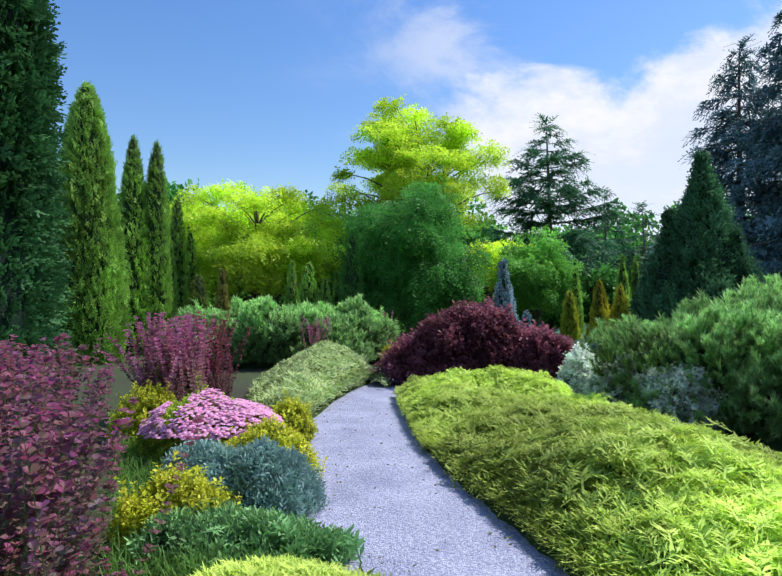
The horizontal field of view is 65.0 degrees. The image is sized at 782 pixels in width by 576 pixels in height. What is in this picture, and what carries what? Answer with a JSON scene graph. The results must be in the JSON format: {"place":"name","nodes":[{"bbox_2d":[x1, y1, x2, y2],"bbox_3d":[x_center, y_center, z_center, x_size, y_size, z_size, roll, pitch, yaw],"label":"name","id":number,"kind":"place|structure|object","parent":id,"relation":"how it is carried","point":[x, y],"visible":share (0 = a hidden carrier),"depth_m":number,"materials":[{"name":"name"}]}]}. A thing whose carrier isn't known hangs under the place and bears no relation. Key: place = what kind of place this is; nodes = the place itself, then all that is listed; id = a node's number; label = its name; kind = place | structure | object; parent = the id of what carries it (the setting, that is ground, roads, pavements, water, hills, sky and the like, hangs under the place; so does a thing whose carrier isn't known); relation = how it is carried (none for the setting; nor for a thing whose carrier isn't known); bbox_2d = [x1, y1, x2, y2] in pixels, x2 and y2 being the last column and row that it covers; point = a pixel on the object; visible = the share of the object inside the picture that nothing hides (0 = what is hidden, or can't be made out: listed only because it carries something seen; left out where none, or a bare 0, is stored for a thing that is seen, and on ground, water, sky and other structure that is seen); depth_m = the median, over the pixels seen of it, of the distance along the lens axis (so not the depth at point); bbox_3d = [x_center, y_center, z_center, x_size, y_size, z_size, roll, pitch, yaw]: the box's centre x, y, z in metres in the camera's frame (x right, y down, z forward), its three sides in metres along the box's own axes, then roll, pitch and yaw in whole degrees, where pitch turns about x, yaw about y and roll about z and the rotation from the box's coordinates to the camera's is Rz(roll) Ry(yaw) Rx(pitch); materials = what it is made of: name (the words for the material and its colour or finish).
{"place":"outdoors","nodes":[
{"label":"outdoors","id":0,"kind":"place"},
{"bbox_2d":[44,0,781,242],"label":"sky","id":1,"kind":"structure","parent":0,"point":[260,93],"materials":[{"name":"blue"}]},
{"bbox_2d":[65,333,781,575],"bbox_3d":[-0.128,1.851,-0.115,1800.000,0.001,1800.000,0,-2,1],"label":"ground","id":2,"kind":"structure","parent":0,"point":[122,384],"depth_m":13.26,"materials":[{"name":"soil"}]},
{"bbox_2d":[137,388,282,441],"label":"pink flowers","id":3,"kind":"object","parent":2,"relation":"on","point":[222,431],"visible":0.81,"depth_m":6.89,"materials":[{"name":"pink plant"}]},
{"bbox_2d":[0,92,761,575],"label":"deciduous foliage","id":4,"kind":"object","parent":2,"relation":"on","point":[48,446],"visible":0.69,"depth_m":13.57,"materials":[{"name":"green plant"}]},
{"bbox_2d":[0,0,781,575],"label":"evergreen conifers","id":5,"kind":"object","parent":2,"relation":"on","point":[86,260],"visible":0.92,"depth_m":9.19,"materials":[{"name":"green plant"}]},
{"bbox_2d":[130,288,781,575],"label":"shrub","id":6,"kind":"object","parent":2,"relation":"on","point":[775,445],"depth_m":8.33,"materials":[{"name":"green plant"}]},
{"bbox_2d":[185,44,781,333],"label":"tree branches","id":7,"kind":"object","parent":2,"relation":"on","point":[536,313],"visible":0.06,"depth_m":32.67,"materials":[{"name":"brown plant"}]},
{"bbox_2d":[302,369,568,575],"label":"gravel path","id":8,"kind":"structure","parent":0,"point":[408,524],"depth_m":5.59,"materials":[{"name":"grey gravel"}]}
]}

